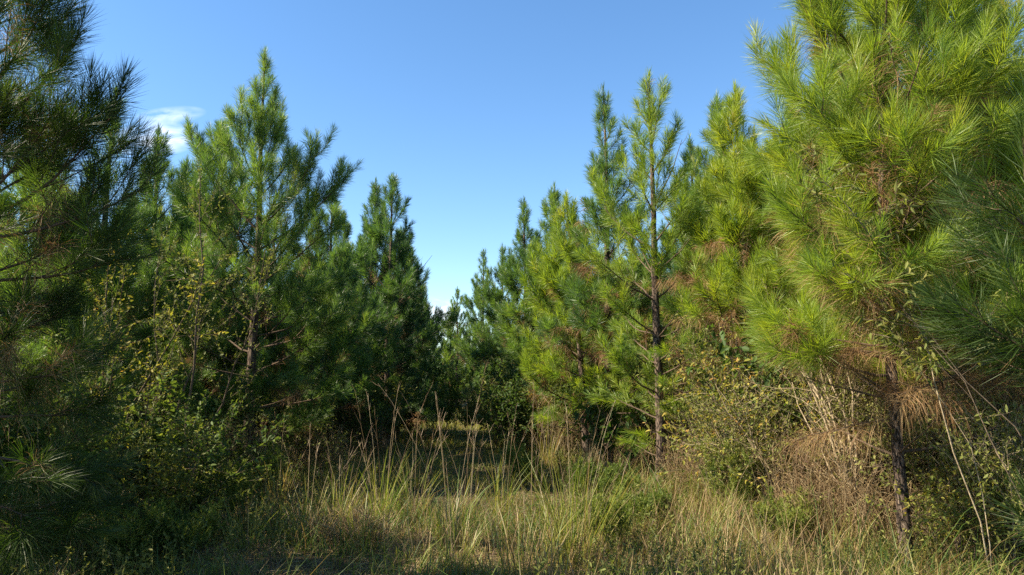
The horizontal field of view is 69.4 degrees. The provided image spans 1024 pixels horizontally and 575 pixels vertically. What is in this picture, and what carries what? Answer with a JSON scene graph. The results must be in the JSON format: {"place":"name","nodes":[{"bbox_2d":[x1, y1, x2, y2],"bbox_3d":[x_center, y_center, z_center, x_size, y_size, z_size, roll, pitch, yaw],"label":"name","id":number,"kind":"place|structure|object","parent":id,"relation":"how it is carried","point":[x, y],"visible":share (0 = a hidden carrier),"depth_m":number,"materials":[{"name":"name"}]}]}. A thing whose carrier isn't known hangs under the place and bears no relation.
{"place":"outdoors","nodes":[
{"label":"outdoors","id":0,"kind":"place"},
{"bbox_2d":[0,0,1023,357],"label":"sky","id":1,"kind":"structure","parent":0,"point":[477,107],"materials":[{"name":"blue"}]},
{"bbox_2d":[0,391,1023,574],"bbox_3d":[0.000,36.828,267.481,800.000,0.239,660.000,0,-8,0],"label":"ground","id":2,"kind":"structure","parent":0,"point":[251,558],"depth_m":7.35,"materials":[{"name":"green plant"}]},
{"bbox_2d":[0,109,83,347],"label":"pine tree","id":3,"kind":"object","parent":2,"relation":"on","point":[4,192],"visible":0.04,"depth_m":15.17,"materials":[{"name":"green plant"}]},
{"bbox_2d":[0,376,94,480],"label":"shrub","id":4,"kind":"object","parent":2,"relation":"on","point":[36,412],"visible":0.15,"depth_m":7.13,"materials":[{"name":"green plant"}]},
{"bbox_2d":[0,366,96,549],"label":"shrub","id":5,"kind":"object","parent":2,"relation":"on","point":[33,428],"visible":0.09,"depth_m":6.97,"materials":[{"name":"green plant"}]},
{"bbox_2d":[0,324,127,530],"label":"shrub","id":6,"kind":"object","parent":2,"relation":"on","point":[106,366],"visible":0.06,"depth_m":8.10,"materials":[{"name":"green plant"}]},
{"bbox_2d":[0,366,139,566],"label":"shrub","id":7,"kind":"object","parent":2,"relation":"on","point":[9,433],"visible":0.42,"depth_m":6.45,"materials":[{"name":"green plant"}]},
{"bbox_2d":[0,154,155,438],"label":"pine tree","id":8,"kind":"object","parent":2,"relation":"on","point":[9,260],"visible":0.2,"depth_m":9.97,"materials":[{"name":"green plant"}]},
{"bbox_2d":[1,262,168,508],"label":"broadleaf sapling","id":9,"kind":"object","parent":2,"relation":"on","point":[141,395],"visible":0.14,"depth_m":8.29,"materials":[{"name":"green plant"}]},
{"bbox_2d":[0,0,178,574],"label":"pine tree","id":10,"kind":"object","parent":2,"relation":"on","point":[63,129],"visible":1,"depth_m":5.08,"materials":[{"name":"green plant"}]},
{"bbox_2d":[22,84,174,476],"bbox_3d":[-5.834,0.039,10.568,1.998,6.326,1.912,0,-8,0],"label":"pine tree","id":11,"kind":"object","parent":2,"relation":"on","point":[147,311],"visible":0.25,"depth_m":10.78,"materials":[{"name":"green plant"}]},
{"bbox_2d":[10,416,209,537],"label":"shrub","id":12,"kind":"object","parent":2,"relation":"on","point":[136,457],"visible":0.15,"depth_m":7.72,"materials":[{"name":"green plant"}]},
{"bbox_2d":[91,496,166,573],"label":"feathery weed","id":13,"kind":"object","parent":2,"relation":"on","point":[133,540],"visible":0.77,"depth_m":6.27,"materials":[{"name":"green plant"}]},
{"bbox_2d":[60,224,228,517],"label":"broadleaf sapling","id":14,"kind":"object","parent":2,"relation":"on","point":[164,365],"visible":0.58,"depth_m":8.63,"materials":[{"name":"green plant"}]},
{"bbox_2d":[101,369,188,497],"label":"climbing vine","id":15,"kind":"object","parent":2,"relation":"on","point":[171,409],"visible":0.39,"depth_m":7.96,"materials":[{"name":"green plant"}]},
{"bbox_2d":[110,313,179,516],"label":"broadleaf sapling","id":16,"kind":"object","parent":2,"relation":"on","point":[151,406],"visible":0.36,"depth_m":8.52,"materials":[{"name":"green plant"}]},
{"bbox_2d":[56,122,247,476],"bbox_3d":[-6.378,0.216,13.132,2.698,6.578,2.832,-3,-8,20],"label":"pine tree","id":17,"kind":"object","parent":2,"relation":"on","point":[151,209],"visible":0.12,"depth_m":13.17,"materials":[{"name":"green plant"}]},
{"bbox_2d":[58,398,273,554],"bbox_3d":[-3.596,1.885,7.393,2.100,1.573,1.849,0,-8,0],"label":"shrub","id":18,"kind":"object","parent":2,"relation":"on","point":[164,481],"visible":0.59,"depth_m":7.18,"materials":[{"name":"green plant"}]},
{"bbox_2d":[70,367,288,528],"bbox_3d":[-3.734,1.837,8.322,2.397,1.873,2.110,0,-8,0],"label":"shrub","id":19,"kind":"object","parent":2,"relation":"on","point":[213,459],"visible":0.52,"depth_m":8.20,"materials":[{"name":"green plant"}]},
{"bbox_2d":[112,154,250,434],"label":"pine tree","id":20,"kind":"object","parent":2,"relation":"on","point":[188,164],"visible":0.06,"depth_m":15.00,"materials":[{"name":"green plant"}]},
{"bbox_2d":[141,495,227,561],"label":"feathery weed","id":21,"kind":"object","parent":2,"relation":"on","point":[210,519],"visible":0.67,"depth_m":6.59,"materials":[{"name":"green plant"}]},
{"bbox_2d":[101,160,283,497],"bbox_3d":[-4.057,0.591,9.419,2.233,4.566,1.531,1,-8,-11],"label":"broadleaf sapling","id":22,"kind":"object","parent":2,"relation":"on","point":[197,317],"visible":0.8,"depth_m":9.54,"materials":[{"name":"green plant"}]},
{"bbox_2d":[109,130,299,447],"bbox_3d":[-6.066,0.121,15.156,3.503,7.230,3.603,-5,-9,31],"label":"pine tree","id":23,"kind":"object","parent":2,"relation":"on","point":[245,238],"visible":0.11,"depth_m":14.88,"materials":[{"name":"green plant"}]},
{"bbox_2d":[160,452,252,520],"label":"feathery weed","id":24,"kind":"object","parent":2,"relation":"on","point":[228,492],"visible":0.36,"depth_m":8.02,"materials":[{"name":"green plant"}]},
{"bbox_2d":[171,410,281,484],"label":"shrub","id":25,"kind":"object","parent":2,"relation":"on","point":[236,448],"visible":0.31,"depth_m":9.65,"materials":[{"name":"green plant"}]},
{"bbox_2d":[206,497,278,552],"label":"grass clump","id":26,"kind":"object","parent":2,"relation":"on","point":[251,542],"visible":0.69,"depth_m":6.72,"materials":[{"name":"plant"}]},
{"bbox_2d":[136,45,364,476],"bbox_3d":[-4.181,-0.454,12.011,3.662,7.585,3.520,5,-9,-34],"label":"pine tree","id":27,"kind":"object","parent":2,"relation":"on","point":[312,321],"visible":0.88,"depth_m":11.73,"materials":[{"name":"green plant"}]},
{"bbox_2d":[229,435,287,500],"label":"feathery weed","id":28,"kind":"object","parent":2,"relation":"on","point":[272,462],"visible":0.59,"depth_m":9.69,"materials":[{"name":"green plant"}]},
{"bbox_2d":[254,388,369,482],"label":"shrub","id":29,"kind":"object","parent":2,"relation":"on","point":[296,447],"visible":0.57,"depth_m":12.15,"materials":[{"name":"green plant"}]},
{"bbox_2d":[281,417,361,477],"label":"dry brush clump","id":30,"kind":"object","parent":2,"relation":"on","point":[331,450],"visible":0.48,"depth_m":12.67,"materials":[{"name":"plant"}]},
{"bbox_2d":[259,244,385,455],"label":"pine tree","id":31,"kind":"object","parent":2,"relation":"on","point":[338,354],"visible":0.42,"depth_m":14.63,"materials":[{"name":"green plant"}]},
{"bbox_2d":[272,185,395,394],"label":"pine tree","id":32,"kind":"object","parent":2,"relation":"on","point":[344,234],"visible":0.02,"depth_m":22.14,"materials":[{"name":"green plant"}]},
{"bbox_2d":[267,239,405,452],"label":"pine tree","id":33,"kind":"object","parent":2,"relation":"on","point":[390,348],"visible":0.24,"depth_m":17.17,"materials":[{"name":"green plant"}]},
{"bbox_2d":[315,425,375,526],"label":"grass clump","id":34,"kind":"object","parent":2,"relation":"on","point":[339,499],"visible":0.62,"depth_m":7.71,"materials":[{"name":"plant"}]},
{"bbox_2d":[301,495,396,552],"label":"dry brush clump","id":35,"kind":"object","parent":2,"relation":"on","point":[335,532],"visible":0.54,"depth_m":7.07,"materials":[{"name":"green plant"}]},
{"bbox_2d":[323,366,412,462],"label":"shrub","id":36,"kind":"object","parent":2,"relation":"on","point":[352,423],"visible":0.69,"depth_m":15.11,"materials":[{"name":"green plant"}]},
{"bbox_2d":[320,178,420,441],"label":"pine tree","id":37,"kind":"object","parent":2,"relation":"on","point":[374,200],"visible":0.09,"depth_m":21.08,"materials":[{"name":"green plant"}]},
{"bbox_2d":[344,414,404,462],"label":"dry brush clump","id":38,"kind":"object","parent":2,"relation":"on","point":[373,443],"visible":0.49,"depth_m":15.60,"materials":[{"name":"plant"}]},
{"bbox_2d":[348,363,419,450],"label":"shrub","id":39,"kind":"object","parent":2,"relation":"on","point":[382,397],"visible":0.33,"depth_m":17.66,"materials":[{"name":"green plant"}]},
{"bbox_2d":[311,171,461,445],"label":"pine tree","id":40,"kind":"object","parent":2,"relation":"on","point":[409,291],"visible":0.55,"depth_m":19.30,"materials":[{"name":"green plant"}]},
{"bbox_2d":[355,383,432,524],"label":"grass clump","id":41,"kind":"object","parent":2,"relation":"on","point":[385,500],"visible":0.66,"depth_m":8.19,"materials":[{"name":"plant"}]},
{"bbox_2d":[378,226,450,434],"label":"pine tree","id":42,"kind":"object","parent":2,"relation":"on","point":[421,321],"visible":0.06,"depth_m":23.56,"materials":[{"name":"green plant"}]},
{"bbox_2d":[387,412,448,525],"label":"grass clump","id":43,"kind":"object","parent":2,"relation":"on","point":[407,494],"visible":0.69,"depth_m":8.43,"materials":[{"name":"plant"}]},
{"bbox_2d":[374,359,491,549],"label":"grass clump","id":44,"kind":"object","parent":2,"relation":"on","point":[454,535],"visible":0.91,"depth_m":6.97,"materials":[{"name":"plant"}]},
{"bbox_2d":[413,366,460,441],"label":"shrub","id":45,"kind":"object","parent":2,"relation":"on","point":[450,401],"visible":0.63,"depth_m":20.62,"materials":[{"name":"green plant"}]},
{"bbox_2d":[437,286,475,406],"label":"pine tree","id":46,"kind":"object","parent":2,"relation":"on","point":[448,356],"visible":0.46,"depth_m":45.70,"materials":[{"name":"green plant"}]},
{"bbox_2d":[420,462,495,574],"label":"grass clump","id":47,"kind":"object","parent":2,"relation":"on","point":[450,548],"visible":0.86,"depth_m":6.16,"materials":[{"name":"plant"}]},
{"bbox_2d":[456,247,508,422],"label":"pine tree","id":48,"kind":"object","parent":2,"relation":"on","point":[468,302],"visible":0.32,"depth_m":32.05,"materials":[{"name":"green plant"}]},
{"bbox_2d":[286,406,689,489],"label":"path grass","id":49,"kind":"structure","parent":2,"relation":"on","point":[454,438],"depth_m":14.90,"materials":[{"name":"green plant"}]},
{"bbox_2d":[451,244,531,426],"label":"pine tree","id":50,"kind":"object","parent":2,"relation":"on","point":[478,331],"visible":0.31,"depth_m":27.02,"materials":[{"name":"green plant"}]},
{"bbox_2d":[452,406,541,518],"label":"grass clump","id":51,"kind":"object","parent":2,"relation":"on","point":[497,494],"visible":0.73,"depth_m":9.35,"materials":[{"name":"plant"}]},
{"bbox_2d":[457,358,537,444],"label":"shrub","id":52,"kind":"object","parent":2,"relation":"on","point":[481,411],"visible":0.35,"depth_m":18.67,"materials":[{"name":"green plant"}]},
{"bbox_2d":[461,352,559,436],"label":"shrub","id":53,"kind":"object","parent":2,"relation":"on","point":[514,365],"visible":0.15,"depth_m":21.33,"materials":[{"name":"green plant"}]},
{"bbox_2d":[0,424,1023,574],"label":"undergrowth","id":54,"kind":"object","parent":2,"relation":"on","point":[145,565],"visible":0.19,"depth_m":6.26,"materials":[{"name":"green plant"}]},
{"bbox_2d":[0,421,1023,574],"bbox_3d":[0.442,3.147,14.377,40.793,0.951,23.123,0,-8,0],"label":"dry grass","id":55,"kind":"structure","parent":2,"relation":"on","point":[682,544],"depth_m":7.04,"materials":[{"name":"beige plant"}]},
{"bbox_2d":[470,360,560,448],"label":"shrub","id":56,"kind":"object","parent":2,"relation":"on","point":[507,405],"visible":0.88,"depth_m":17.18,"materials":[{"name":"green plant"}]},
{"bbox_2d":[470,196,575,436],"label":"pine tree","id":57,"kind":"object","parent":2,"relation":"on","point":[512,286],"visible":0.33,"depth_m":22.81,"materials":[{"name":"green plant"}]},
{"bbox_2d":[498,440,547,489],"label":"feathery weed","id":58,"kind":"object","parent":2,"relation":"on","point":[536,461],"visible":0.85,"depth_m":11.60,"materials":[{"name":"green plant"}]},
{"bbox_2d":[478,444,580,574],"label":"grass clump","id":59,"kind":"object","parent":2,"relation":"on","point":[553,561],"visible":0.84,"depth_m":6.20,"materials":[{"name":"plant"}]},
{"bbox_2d":[510,381,566,446],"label":"shrub","id":60,"kind":"object","parent":2,"relation":"on","point":[530,417],"visible":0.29,"depth_m":17.42,"materials":[{"name":"green plant"}]},
{"bbox_2d":[492,180,600,440],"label":"pine tree","id":61,"kind":"object","parent":2,"relation":"on","point":[511,330],"visible":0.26,"depth_m":18.73,"materials":[{"name":"green plant"}]},
{"bbox_2d":[533,402,591,457],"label":"dry brush clump","id":62,"kind":"object","parent":2,"relation":"on","point":[564,438],"visible":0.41,"depth_m":15.60,"materials":[{"name":"brown plant"}]},
{"bbox_2d":[508,383,650,572],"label":"grass clump","id":63,"kind":"object","parent":2,"relation":"on","point":[562,536],"visible":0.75,"depth_m":6.67,"materials":[{"name":"plant"}]},
{"bbox_2d":[516,189,653,461],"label":"pine tree","id":64,"kind":"object","parent":2,"relation":"on","point":[546,290],"visible":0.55,"depth_m":14.73,"materials":[{"name":"green plant"}]},
{"bbox_2d":[559,454,631,500],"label":"feathery weed","id":65,"kind":"object","parent":2,"relation":"on","point":[584,470],"visible":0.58,"depth_m":10.28,"materials":[{"name":"green plant"}]},
{"bbox_2d":[542,345,652,459],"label":"shrub","id":66,"kind":"object","parent":2,"relation":"on","point":[570,411],"visible":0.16,"depth_m":15.14,"materials":[{"name":"green plant"}]},
{"bbox_2d":[534,82,671,468],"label":"pine tree","id":67,"kind":"object","parent":2,"relation":"on","point":[576,291],"visible":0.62,"depth_m":13.90,"materials":[{"name":"green plant"}]},
{"bbox_2d":[573,482,633,553],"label":"feathery weed","id":68,"kind":"object","parent":2,"relation":"on","point":[624,511],"visible":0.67,"depth_m":7.04,"materials":[{"name":"green plant"}]},
{"bbox_2d":[573,367,648,471],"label":"shrub","id":69,"kind":"object","parent":2,"relation":"on","point":[602,418],"visible":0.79,"depth_m":12.42,"materials":[{"name":"green plant"}]},
{"bbox_2d":[585,335,695,442],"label":"shrub","id":70,"kind":"object","parent":2,"relation":"on","point":[640,404],"visible":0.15,"depth_m":18.18,"materials":[{"name":"green plant"}]},
{"bbox_2d":[568,65,740,487],"bbox_3d":[2.283,-0.236,11.694,2.620,6.965,2.476,-3,-8,19],"label":"pine tree","id":71,"kind":"object","parent":2,"relation":"on","point":[601,189],"visible":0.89,"depth_m":11.45,"materials":[{"name":"green plant"}]},
{"bbox_2d":[625,485,684,528],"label":"feathery weed","id":72,"kind":"object","parent":2,"relation":"on","point":[660,493],"visible":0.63,"depth_m":8.34,"materials":[{"name":"green plant"}]},
{"bbox_2d":[591,313,732,476],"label":"shrub","id":73,"kind":"object","parent":2,"relation":"on","point":[649,398],"visible":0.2,"depth_m":12.21,"materials":[{"name":"green plant"}]},
{"bbox_2d":[638,133,720,431],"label":"pine tree","id":74,"kind":"object","parent":2,"relation":"on","point":[689,146],"visible":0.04,"depth_m":18.32,"materials":[{"name":"green plant"}]},
{"bbox_2d":[645,434,721,503],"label":"dry brush clump","id":75,"kind":"object","parent":2,"relation":"on","point":[682,467],"visible":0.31,"depth_m":10.42,"materials":[{"name":"plant"}]},
{"bbox_2d":[659,326,765,484],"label":"shrub","id":76,"kind":"object","parent":2,"relation":"on","point":[702,404],"visible":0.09,"depth_m":10.85,"materials":[{"name":"green plant"}]},
{"bbox_2d":[637,89,803,470],"bbox_3d":[3.828,-0.161,13.255,2.998,7.150,3.666,-5,-9,34],"label":"pine tree","id":77,"kind":"object","parent":2,"relation":"on","point":[671,306],"visible":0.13,"depth_m":13.06,"materials":[{"name":"green plant"}]},
{"bbox_2d":[643,313,820,481],"bbox_3d":[3.112,1.607,10.203,2.610,2.807,3.382,0,-8,0],"label":"shrub","id":78,"kind":"object","parent":2,"relation":"on","point":[688,412],"visible":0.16,"depth_m":9.75,"materials":[{"name":"green plant"}]},
{"bbox_2d":[693,426,774,519],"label":"feathery weed","id":79,"kind":"object","parent":2,"relation":"on","point":[732,460],"visible":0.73,"depth_m":8.58,"materials":[{"name":"green plant"}]},
{"bbox_2d":[651,79,823,405],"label":"pine tree","id":80,"kind":"object","parent":2,"relation":"on","point":[736,245],"visible":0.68,"depth_m":10.55,"materials":[{"name":"green plant"}]},
{"bbox_2d":[660,347,862,510],"bbox_3d":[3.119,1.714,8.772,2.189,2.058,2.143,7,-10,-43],"label":"shrub","id":81,"kind":"object","parent":2,"relation":"on","point":[753,428],"visible":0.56,"depth_m":8.73,"materials":[{"name":"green plant"}]},
{"bbox_2d":[682,320,855,490],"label":"shrub","id":82,"kind":"object","parent":2,"relation":"on","point":[722,346],"visible":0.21,"depth_m":9.27,"materials":[{"name":"green plant"}]},
{"bbox_2d":[714,419,828,519],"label":"dry brush clump","id":83,"kind":"object","parent":2,"relation":"on","point":[764,493],"visible":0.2,"depth_m":8.52,"materials":[{"name":"plant"}]},
{"bbox_2d":[669,301,900,497],"bbox_3d":[3.738,1.303,9.584,2.487,3.161,2.788,2,-8,-13],"label":"shrub","id":84,"kind":"object","parent":2,"relation":"on","point":[845,325],"visible":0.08,"depth_m":9.27,"materials":[{"name":"green plant"}]},
{"bbox_2d":[750,482,825,552],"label":"feathery weed","id":85,"kind":"object","parent":2,"relation":"on","point":[793,512],"visible":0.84,"depth_m":7.52,"materials":[{"name":"green plant"}]},
{"bbox_2d":[653,279,939,505],"bbox_3d":[3.262,1.314,9.624,3.059,3.169,3.040,3,-8,-20],"label":"shrub","id":86,"kind":"object","parent":2,"relation":"on","point":[714,386],"visible":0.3,"depth_m":9.62,"materials":[{"name":"green plant"}]},
{"bbox_2d":[746,417,893,546],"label":"dry brush clump","id":87,"kind":"object","parent":2,"relation":"on","point":[828,485],"visible":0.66,"depth_m":7.66,"materials":[{"name":"plant"}]},
{"bbox_2d":[727,278,937,535],"bbox_3d":[3.440,1.217,7.938,2.239,2.926,1.296,-7,-10,41],"label":"bare shrub","id":88,"kind":"object","parent":2,"relation":"on","point":[824,416],"visible":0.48,"depth_m":7.88,"materials":[{"name":"brown plant"}]},
{"bbox_2d":[810,449,888,563],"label":"grass clump","id":89,"kind":"object","parent":2,"relation":"on","point":[836,531],"visible":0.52,"depth_m":6.96,"materials":[{"name":"plant"}]},
{"bbox_2d":[754,345,966,520],"bbox_3d":[4.062,1.570,8.806,2.523,2.394,2.205,0,-8,0],"label":"shrub","id":90,"kind":"object","parent":2,"relation":"on","point":[820,419],"visible":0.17,"depth_m":8.53,"materials":[{"name":"green plant"}]},
{"bbox_2d":[738,2,996,399],"bbox_3d":[4.996,-0.764,10.697,3.284,7.770,4.072,0,-8,0],"label":"pine tree","id":91,"kind":"object","parent":2,"relation":"on","point":[772,225],"visible":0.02,"depth_m":10.57,"materials":[{"name":"green plant"}]},
{"bbox_2d":[789,360,956,532],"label":"shrub","id":92,"kind":"object","parent":2,"relation":"on","point":[867,407],"visible":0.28,"depth_m":7.94,"materials":[{"name":"brown plant"}]},
{"bbox_2d":[732,0,1023,566],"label":"pine tree","id":93,"kind":"object","parent":2,"relation":"on","point":[948,58],"visible":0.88,"depth_m":6.53,"materials":[{"name":"green plant"}]},
{"bbox_2d":[815,450,951,557],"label":"dry brush clump","id":94,"kind":"object","parent":2,"relation":"on","point":[884,504],"visible":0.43,"depth_m":7.27,"materials":[{"name":"brown plant"}]},
{"bbox_2d":[789,140,1007,574],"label":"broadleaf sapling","id":95,"kind":"object","parent":2,"relation":"on","point":[894,326],"visible":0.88,"depth_m":5.97,"materials":[{"name":"green plant"}]},
{"bbox_2d":[782,322,1023,520],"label":"shrub","id":96,"kind":"object","parent":2,"relation":"on","point":[965,398],"visible":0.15,"depth_m":7.88,"materials":[{"name":"green plant"}]},
{"bbox_2d":[793,0,1023,542],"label":"pine tree","id":97,"kind":"object","parent":2,"relation":"on","point":[1011,156],"visible":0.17,"depth_m":7.39,"materials":[{"name":"green plant"}]},
{"bbox_2d":[815,349,1021,549],"bbox_3d":[4.171,1.607,7.486,2.020,2.096,2.853,0,-8,0],"label":"shrub","id":98,"kind":"object","parent":2,"relation":"on","point":[907,463],"visible":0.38,"depth_m":7.25,"materials":[{"name":"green plant"}]},
{"bbox_2d":[822,235,1023,506],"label":"broadleaf sapling","id":99,"kind":"object","parent":2,"relation":"on","point":[906,319],"visible":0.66,"depth_m":5.82,"materials":[{"name":"green plant"}]},
{"bbox_2d":[865,430,1023,572],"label":"shrub","id":100,"kind":"object","parent":2,"relation":"on","point":[951,514],"visible":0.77,"depth_m":6.27,"materials":[{"name":"green plant"}]},
{"bbox_2d":[890,0,1023,468],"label":"pine tree","id":101,"kind":"object","parent":2,"relation":"on","point":[1004,3],"visible":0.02,"depth_m":8.90,"materials":[{"name":"green plant"}]},
{"bbox_2d":[897,63,1023,574],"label":"pine tree","id":102,"kind":"object","parent":2,"relation":"on","point":[972,327],"visible":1,"depth_m":3.78,"materials":[{"name":"green plant"}]},
{"bbox_2d":[901,335,1023,476],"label":"shrub","id":103,"kind":"object","parent":2,"relation":"on","point":[1019,399],"visible":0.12,"depth_m":8.18,"materials":[{"name":"green plant"}]},
{"bbox_2d":[902,373,1023,571],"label":"shrub","id":104,"kind":"object","parent":2,"relation":"on","point":[986,457],"visible":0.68,"depth_m":6.29,"materials":[{"name":"green plant"}]},
{"bbox_2d":[912,369,1023,550],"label":"shrub","id":105,"kind":"object","parent":2,"relation":"on","point":[1011,418],"visible":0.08,"depth_m":7.48,"materials":[{"name":"green plant"}]},
{"bbox_2d":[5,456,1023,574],"bbox_3d":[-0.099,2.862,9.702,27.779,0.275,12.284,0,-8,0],"label":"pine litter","id":106,"kind":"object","parent":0,"point":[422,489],"visible":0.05,"depth_m":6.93,"materials":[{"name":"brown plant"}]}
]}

